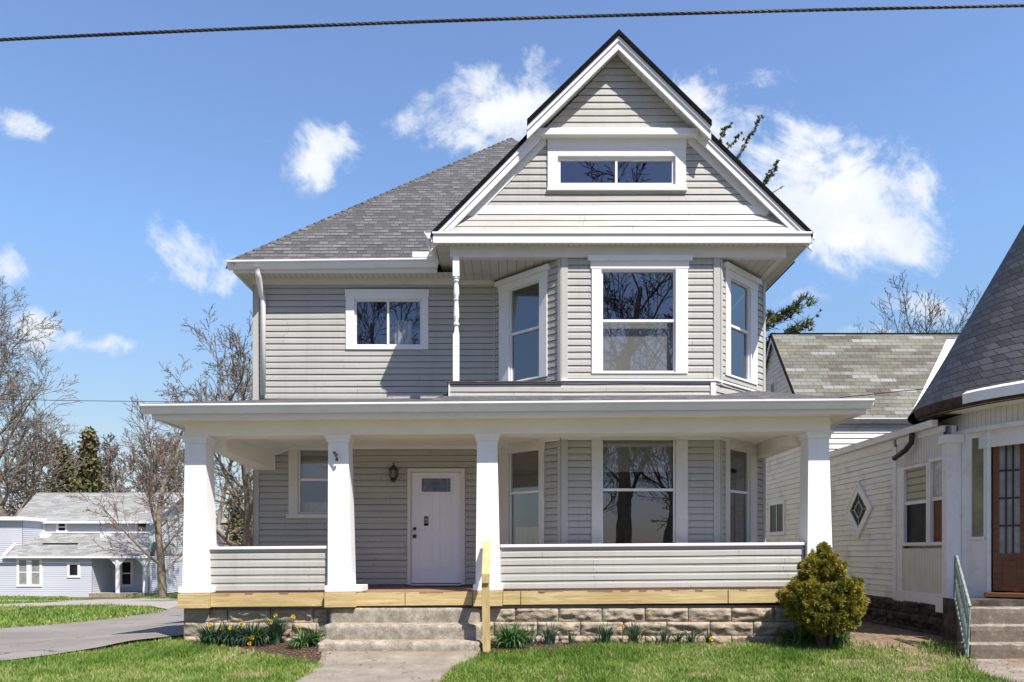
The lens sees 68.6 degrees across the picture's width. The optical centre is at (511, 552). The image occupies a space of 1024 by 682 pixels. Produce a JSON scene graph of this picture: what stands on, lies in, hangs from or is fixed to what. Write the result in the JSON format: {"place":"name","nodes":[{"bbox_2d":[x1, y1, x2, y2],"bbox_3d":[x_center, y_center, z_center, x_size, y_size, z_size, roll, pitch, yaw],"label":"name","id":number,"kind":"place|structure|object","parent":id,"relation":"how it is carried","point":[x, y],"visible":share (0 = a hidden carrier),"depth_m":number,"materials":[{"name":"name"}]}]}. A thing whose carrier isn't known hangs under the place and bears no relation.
{"place":"outdoors","nodes":[
{"label":"outdoors","id":0,"kind":"place"},
{"bbox_2d":[0,600,77,601],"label":"path","id":1,"kind":"structure","parent":0,"point":[47,600],"depth_m":33.64,"materials":[{"name":"grey concrete"}]},
{"bbox_2d":[0,598,177,608],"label":"driveway","id":2,"kind":"structure","parent":0,"point":[165,603],"depth_m":30.95,"materials":[{"name":"grey concrete"}]},
{"bbox_2d":[0,593,179,627],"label":"grass","id":3,"kind":"structure","parent":0,"point":[21,616],"depth_m":22.99,"materials":[{"name":"green plant"}]},
{"bbox_2d":[0,605,183,659],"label":"road","id":4,"kind":"structure","parent":0,"point":[25,641],"depth_m":14.11,"materials":[{"name":"grey asphalt"}]},
{"bbox_2d":[1,399,199,401],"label":"overhead wire","id":5,"kind":"object","parent":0,"point":[119,401],"visible":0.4,"depth_m":29.99,"materials":[{"name":"rubber"}]},
{"bbox_2d":[0,592,1021,681],"bbox_3d":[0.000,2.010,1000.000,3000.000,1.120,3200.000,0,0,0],"label":"ground","id":6,"kind":"structure","parent":0,"point":[176,593],"depth_m":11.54,"materials":[{"name":"green plant"}]},
{"bbox_2d":[0,419,70,516],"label":"bare tree","id":7,"kind":"object","parent":6,"relation":"on","point":[21,498],"visible":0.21,"depth_m":64.72,"materials":[{"name":"brown plant"}]},
{"bbox_2d":[0,275,92,516],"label":"bare tree","id":8,"kind":"object","parent":6,"relation":"on","point":[9,393],"visible":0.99,"depth_m":54.42,"materials":[{"name":"brown plant"}]},
{"bbox_2d":[1,428,113,516],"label":"bare tree","id":9,"kind":"object","parent":6,"relation":"on","point":[47,474],"visible":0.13,"depth_m":65.76,"materials":[{"name":"brown plant"}]},
{"bbox_2d":[42,442,75,492],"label":"evergreen tree","id":10,"kind":"object","parent":6,"relation":"on","point":[68,464],"visible":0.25,"depth_m":62.69,"materials":[{"name":"green plant"}]},
{"bbox_2d":[64,426,111,492],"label":"evergreen tree","id":11,"kind":"object","parent":6,"relation":"on","point":[88,447],"visible":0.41,"depth_m":59.63,"materials":[{"name":"green plant"}]},
{"bbox_2d":[0,493,183,596],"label":"house","id":12,"kind":"structure","parent":6,"relation":"on","point":[47,548],"depth_m":41.65,"materials":[{"name":"white plastic"}]},
{"bbox_2d":[16,558,28,586],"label":"window","id":13,"kind":"structure","parent":12,"relation":"in","point":[22,564],"depth_m":39.95,"materials":[{"name":"white glass"}]},
{"bbox_2d":[29,558,42,586],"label":"window","id":14,"kind":"structure","parent":12,"relation":"in","point":[35,564],"depth_m":39.96,"materials":[{"name":"white glass"}]},
{"bbox_2d":[56,523,67,531],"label":"window","id":15,"kind":"structure","parent":12,"relation":"in","point":[60,527],"depth_m":42.96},
{"bbox_2d":[67,562,80,577],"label":"window","id":16,"kind":"structure","parent":12,"relation":"in","point":[73,568],"depth_m":39.95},
{"bbox_2d":[120,560,132,586],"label":"window","id":17,"kind":"structure","parent":12,"relation":"in","point":[126,568],"depth_m":41.97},
{"bbox_2d":[76,432,146,531],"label":"bare tree","id":18,"kind":"object","parent":6,"relation":"on","point":[110,458],"visible":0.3,"depth_m":67.37,"materials":[{"name":"brown plant"}]},
{"bbox_2d":[63,377,234,597],"bbox_3d":[-18.060,-3.494,37.901,7.807,11.847,5.942,0,0,-28],"label":"bare tree","id":19,"kind":"object","parent":6,"relation":"on","point":[161,573],"visible":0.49,"depth_m":37.49,"materials":[{"name":"brown plant"}]},
{"bbox_2d":[130,432,183,531],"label":"bare tree","id":20,"kind":"object","parent":6,"relation":"on","point":[142,462],"visible":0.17,"depth_m":69.47,"materials":[{"name":"brown plant"}]},
{"bbox_2d":[146,431,226,520],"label":"bare tree","id":21,"kind":"object","parent":6,"relation":"on","point":[180,478],"visible":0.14,"depth_m":68.78,"materials":[{"name":"brown plant"}]},
{"bbox_2d":[126,303,252,549],"bbox_3d":[-12.095,-4.061,32.476,8.385,12.828,8.015,0,0,-44],"label":"bare tree","id":22,"kind":"object","parent":6,"relation":"on","point":[246,511],"visible":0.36,"depth_m":32.03,"materials":[{"name":"brown plant"}]},
{"bbox_2d":[157,347,252,524],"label":"bare tree","id":23,"kind":"object","parent":6,"relation":"on","point":[219,518],"visible":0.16,"depth_m":52.30,"materials":[{"name":"brown plant"}]},
{"bbox_2d":[216,525,242,546],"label":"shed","id":24,"kind":"structure","parent":6,"relation":"on","point":[218,537],"depth_m":50.00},
{"bbox_2d":[221,486,243,546],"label":"evergreen tree","id":25,"kind":"object","parent":6,"relation":"on","point":[236,535],"visible":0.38,"depth_m":45.72,"materials":[{"name":"green plant"}]},
{"bbox_2d":[221,516,243,525],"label":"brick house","id":26,"kind":"structure","parent":6,"relation":"on","point":[224,521],"depth_m":62.00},
{"bbox_2d":[233,671,264,677],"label":"bare soil","id":27,"kind":"structure","parent":6,"relation":"on","point":[260,673],"depth_m":9.51,"materials":[{"name":"brown soil"}]},
{"bbox_2d":[196,642,321,665],"bbox_3d":[-4.011,1.490,12.411,2.292,0.100,6.154,0,0,-26],"label":"mulch bed","id":28,"kind":"object","parent":6,"relation":"on","point":[293,653],"visible":0.18,"depth_m":11.29,"materials":[{"name":"brown soil"}]},
{"bbox_2d":[191,619,237,645],"bbox_3d":[-4.688,1.243,11.776,0.822,0.450,0.803,0,0,34],"label":"daffodil","id":29,"kind":"object","parent":28,"relation":"on","point":[202,634],"visible":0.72,"depth_m":11.64,"materials":[{"name":"green plant"}]},
{"bbox_2d":[204,619,247,645],"bbox_3d":[-4.431,1.251,11.760,0.881,0.460,0.864,0,0,0],"label":"daffodil","id":30,"kind":"object","parent":28,"relation":"on","point":[230,634],"visible":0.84,"depth_m":11.62,"materials":[{"name":"green plant"}]},
{"bbox_2d":[226,619,269,646],"bbox_3d":[-4.038,1.245,11.737,0.848,0.451,0.914,0,0,-44],"label":"daffodil","id":31,"kind":"object","parent":28,"relation":"on","point":[255,636],"visible":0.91,"depth_m":11.62,"materials":[{"name":"green plant"}]},
{"bbox_2d":[254,609,298,644],"bbox_3d":[-3.680,1.172,11.774,0.662,0.583,0.744,0,0,12],"label":"daffodil","id":32,"kind":"object","parent":28,"relation":"on","point":[275,631],"visible":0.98,"depth_m":11.69,"materials":[{"name":"green plant"}]},
{"bbox_2d":[284,628,322,647],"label":"daylily","id":33,"kind":"object","parent":28,"relation":"on","point":[303,640],"visible":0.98,"depth_m":11.46,"materials":[{"name":"green plant"}]},
{"bbox_2d":[305,623,324,644],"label":"daylily","id":34,"kind":"object","parent":28,"relation":"on","point":[318,637],"visible":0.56,"depth_m":11.69,"materials":[{"name":"green plant"}]},
{"bbox_2d":[220,641,847,661],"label":"mulch chips","id":35,"kind":"object","parent":28,"relation":"on","point":[305,648],"visible":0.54,"depth_m":11.43,"materials":[{"name":"brown wood"}]},
{"bbox_2d":[295,651,478,681],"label":"walkway","id":36,"kind":"structure","parent":6,"relation":"on","point":[423,665],"depth_m":10.19,"materials":[{"name":"concrete"}]},
{"bbox_2d":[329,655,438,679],"bbox_3d":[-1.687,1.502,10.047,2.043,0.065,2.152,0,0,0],"label":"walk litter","id":37,"kind":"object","parent":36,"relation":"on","point":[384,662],"visible":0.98,"depth_m":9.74,"materials":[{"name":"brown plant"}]},
{"bbox_2d":[317,607,482,651],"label":"concrete steps","id":38,"kind":"structure","parent":6,"relation":"on","point":[403,628],"depth_m":11.56,"materials":[{"name":"beige concrete"}]},
{"bbox_2d":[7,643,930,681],"bbox_3d":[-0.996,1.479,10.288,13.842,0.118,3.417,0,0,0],"label":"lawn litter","id":39,"kind":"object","parent":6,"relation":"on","point":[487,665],"visible":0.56,"depth_m":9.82,"materials":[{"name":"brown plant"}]},
{"bbox_2d":[481,540,489,651],"bbox_3d":[-0.391,0.726,11.540,0.140,1.847,0.800,0,0,0],"label":"wooden handrail","id":40,"kind":"object","parent":6,"relation":"on","point":[485,583],"visible":0.77,"depth_m":11.18,"materials":[{"name":"brown wood"}]},
{"bbox_2d":[140,29,874,642],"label":"house","id":41,"kind":"structure","parent":6,"relation":"on","point":[536,355],"depth_m":12.77,"materials":[{"name":"white plastic"}]},
{"bbox_2d":[286,445,327,517],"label":"window","id":42,"kind":"structure","parent":41,"relation":"in","point":[314,461],"depth_m":13.91,"materials":[{"name":"white plastic"}]},
{"bbox_2d":[345,289,428,349],"bbox_3d":[-2.312,-4.308,13.969,1.553,1.115,0.217,0,0,0],"label":"window","id":43,"kind":"structure","parent":41,"relation":"in","point":[403,329],"depth_m":13.86,"materials":[{"name":"white plastic"}]},
{"bbox_2d":[411,472,460,582],"bbox_3d":[-1.409,-0.456,13.915,0.927,2.053,0.110,0,0,0],"label":"door","id":44,"kind":"structure","parent":41,"relation":"in","point":[435,496],"depth_m":13.93,"materials":[{"name":"white paint"}]},
{"bbox_2d":[494,264,550,380],"bbox_3d":[0.191,-4.005,13.396,1.299,1.923,0.150,0,0,44],"label":"window","id":45,"kind":"structure","parent":41,"relation":"in","point":[506,286],"depth_m":13.50,"materials":[{"name":"white plastic"}]},
{"bbox_2d":[498,439,546,547],"bbox_3d":[0.214,-0.865,13.470,1.130,2.235,0.187,0,0,44],"label":"window","id":46,"kind":"structure","parent":41,"relation":"in","point":[523,535],"depth_m":13.62,"materials":[{"name":"white plastic"}]},
{"bbox_2d":[547,148,685,187],"bbox_3d":[1.777,-6.507,12.758,2.346,0.677,0.105,0,0,0],"label":"window","id":47,"kind":"structure","parent":41,"relation":"in","point":[677,156],"depth_m":12.70,"materials":[{"name":"white plastic"}]},
{"bbox_2d":[591,436,687,543],"bbox_3d":[2.176,-0.875,12.833,1.638,2.296,0.135,0,0,0],"label":"window","id":48,"kind":"structure","parent":41,"relation":"in","point":[607,456],"depth_m":12.80,"materials":[{"name":"white plastic"}]},
{"bbox_2d":[587,255,692,373],"bbox_3d":[2.176,-4.043,12.815,1.778,1.999,0.210,0,0,0],"label":"window","id":49,"kind":"structure","parent":41,"relation":"in","point":[619,346],"depth_m":12.80,"materials":[{"name":"white plastic"}]},
{"bbox_2d":[723,438,757,542],"bbox_3d":[4.042,-0.865,13.302,1.136,2.235,0.099,0,0,-45],"label":"window","id":50,"kind":"structure","parent":41,"relation":"in","point":[751,452],"depth_m":13.51,"materials":[{"name":"white plastic"}]},
{"bbox_2d":[723,261,761,384],"bbox_3d":[4.067,-4.005,13.291,1.255,1.923,0.150,0,0,-45],"label":"window","id":51,"kind":"structure","parent":41,"relation":"in","point":[734,274],"depth_m":13.50,"materials":[{"name":"white plastic"}]},
{"bbox_2d":[479,630,849,653],"bbox_3d":[2.739,1.469,12.466,7.009,0.058,2.825,0,0,0],"label":"mulch bed","id":52,"kind":"object","parent":6,"relation":"on","point":[537,644],"visible":0.11,"depth_m":11.66,"materials":[{"name":"brown soil"}]},
{"bbox_2d":[490,619,535,648],"bbox_3d":[0.005,1.251,11.567,0.855,0.471,0.905,0,0,0],"label":"daylily","id":53,"kind":"object","parent":52,"relation":"on","point":[508,638],"visible":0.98,"depth_m":11.41,"materials":[{"name":"green plant"}]},
{"bbox_2d":[521,620,540,644],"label":"daffodil","id":54,"kind":"object","parent":52,"relation":"on","point":[528,642],"visible":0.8,"depth_m":11.74,"materials":[{"name":"green plant"}]},
{"bbox_2d":[534,621,567,645],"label":"daffodil","id":55,"kind":"object","parent":52,"relation":"on","point":[549,639],"visible":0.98,"depth_m":11.76,"materials":[{"name":"green plant"}]},
{"bbox_2d":[566,629,579,644],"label":"daffodil","id":56,"kind":"object","parent":52,"relation":"on","point":[571,640],"visible":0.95,"depth_m":11.72,"materials":[{"name":"green plant"}]},
{"bbox_2d":[596,620,619,644],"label":"daffodil","id":57,"kind":"object","parent":52,"relation":"on","point":[605,637],"visible":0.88,"depth_m":11.69,"materials":[{"name":"green plant"}]},
{"bbox_2d":[619,620,647,643],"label":"daffodil","id":58,"kind":"object","parent":52,"relation":"on","point":[633,637],"visible":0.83,"depth_m":11.71,"materials":[{"name":"green plant"}]},
{"bbox_2d":[648,623,675,643],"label":"daffodil","id":59,"kind":"object","parent":52,"relation":"on","point":[663,635],"visible":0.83,"depth_m":11.74,"materials":[{"name":"green plant"}]},
{"bbox_2d":[667,631,685,643],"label":"daffodil","id":60,"kind":"object","parent":52,"relation":"on","point":[679,638],"visible":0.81,"depth_m":11.71,"materials":[{"name":"green plant"}]},
{"bbox_2d":[676,626,702,644],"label":"daffodil","id":61,"kind":"object","parent":52,"relation":"on","point":[691,639],"visible":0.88,"depth_m":11.72,"materials":[{"name":"green plant"}]},
{"bbox_2d":[701,622,716,644],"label":"daffodil","id":62,"kind":"object","parent":52,"relation":"on","point":[709,639],"visible":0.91,"depth_m":11.72,"materials":[{"name":"green plant"}]},
{"bbox_2d":[771,625,828,646],"bbox_3d":[4.487,1.274,11.738,0.910,0.480,0.908,0,0,0],"label":"daylily","id":63,"kind":"object","parent":52,"relation":"on","point":[799,637],"visible":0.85,"depth_m":11.62,"materials":[{"name":"green plant"}]},
{"bbox_2d":[809,629,861,645],"bbox_3d":[5.042,1.283,11.761,0.893,0.429,0.754,0,0,0],"label":"daylily","id":64,"kind":"object","parent":52,"relation":"on","point":[836,640],"visible":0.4,"depth_m":11.61,"materials":[{"name":"green plant"}]},
{"bbox_2d":[673,672,718,677],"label":"bare soil","id":65,"kind":"structure","parent":6,"relation":"on","point":[709,674],"depth_m":9.44,"materials":[{"name":"brown soil"}]},
{"bbox_2d":[718,115,821,346],"bbox_3d":[7.345,-6.329,25.587,5.731,15.970,3.361,0,0,12],"label":"pine tree","id":66,"kind":"object","parent":6,"relation":"on","point":[788,312],"visible":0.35,"depth_m":24.01,"materials":[{"name":"green plant"}]},
{"bbox_2d":[832,659,862,662],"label":"bare soil","id":67,"kind":"structure","parent":6,"relation":"on","point":[846,660],"depth_m":10.60,"materials":[{"name":"brown soil"}]},
{"bbox_2d":[766,225,1023,641],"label":"house","id":68,"kind":"structure","parent":6,"relation":"on","point":[926,485],"depth_m":13.66,"materials":[{"name":"white paint"}]},
{"bbox_2d":[770,378,776,391],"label":"window","id":69,"kind":"structure","parent":68,"relation":"in","point":[773,384],"depth_m":19.94,"materials":[{"name":"white paint"}]},
{"bbox_2d":[769,500,786,535],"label":"window","id":70,"kind":"structure","parent":68,"relation":"in","point":[777,511],"depth_m":19.63,"materials":[{"name":"white paint"}]},
{"bbox_2d":[844,481,873,538],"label":"window","id":71,"kind":"structure","parent":68,"relation":"in","point":[858,509],"depth_m":15.97,"materials":[{"name":"white paint"}]},
{"bbox_2d":[838,388,926,397],"bbox_3d":[6.554,-2.951,14.292,2.775,0.214,0.202,0,0,13],"label":"service wire","id":72,"kind":"object","parent":68,"relation":"attached to","point":[881,393],"visible":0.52,"depth_m":14.27,"materials":[{"name":"rubber"}]},
{"bbox_2d":[902,462,930,545],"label":"window","id":73,"kind":"structure","parent":68,"relation":"in","point":[914,477],"depth_m":13.83,"materials":[{"name":"white paint"}]},
{"bbox_2d":[928,456,941,545],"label":"window","id":74,"kind":"structure","parent":68,"relation":"in","point":[934,464],"depth_m":13.18,"materials":[{"name":"white paint"}]},
{"bbox_2d":[993,443,1023,591],"bbox_3d":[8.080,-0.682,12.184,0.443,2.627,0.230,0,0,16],"label":"door","id":75,"kind":"structure","parent":68,"relation":"in","point":[1008,460],"depth_m":12.18,"materials":[{"name":"brown wood"}]},
{"bbox_2d":[901,666,934,671],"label":"bare soil","id":76,"kind":"structure","parent":6,"relation":"on","point":[920,667],"depth_m":9.92,"materials":[{"name":"brown soil"}]},
{"bbox_2d":[853,269,984,332],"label":"bare tree","id":77,"kind":"object","parent":6,"relation":"on","point":[938,310],"visible":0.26,"depth_m":41.93,"materials":[{"name":"brown plant"}]},
{"bbox_2d":[838,621,1023,672],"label":"bare soil","id":78,"kind":"structure","parent":6,"relation":"on","point":[894,639],"depth_m":12.56,"materials":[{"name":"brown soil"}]},
{"bbox_2d":[774,541,870,647],"bbox_3d":[4.740,0.713,11.391,1.256,1.784,1.150,0,0,-29],"label":"shrub","id":79,"kind":"object","parent":78,"relation":"on","point":[819,605],"visible":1,"depth_m":11.09,"materials":[{"name":"green plant"}]},
{"bbox_2d":[786,635,981,669],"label":"weeds","id":80,"kind":"object","parent":78,"relation":"on","point":[930,645],"visible":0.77,"depth_m":11.22,"materials":[{"name":"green plant"}]},
{"bbox_2d":[956,606,1023,658],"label":"concrete steps","id":81,"kind":"structure","parent":6,"relation":"on","point":[996,632],"depth_m":11.00,"materials":[{"name":"grey concrete"}]},
{"bbox_2d":[953,555,971,657],"bbox_3d":[6.715,0.771,11.191,0.078,1.454,1.286,0,0,23],"label":"iron railing","id":82,"kind":"object","parent":81,"relation":"on","point":[962,600],"visible":1,"depth_m":11.11,"materials":[{"name":"white metal"}]},
{"bbox_2d":[968,659,1023,681],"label":"neighbour walk","id":83,"kind":"structure","parent":6,"relation":"on","point":[1007,672],"depth_m":9.91,"materials":[{"name":"concrete"}]},
{"bbox_2d":[0,4,1023,41],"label":"overhead cable","id":84,"kind":"object","parent":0,"point":[513,18],"visible":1,"depth_m":5.29,"materials":[{"name":"metal"}]},
{"bbox_2d":[0,0,1023,531],"label":"sky","id":85,"kind":"structure","parent":0,"point":[133,167],"materials":[{"name":"blue"}]}
]}

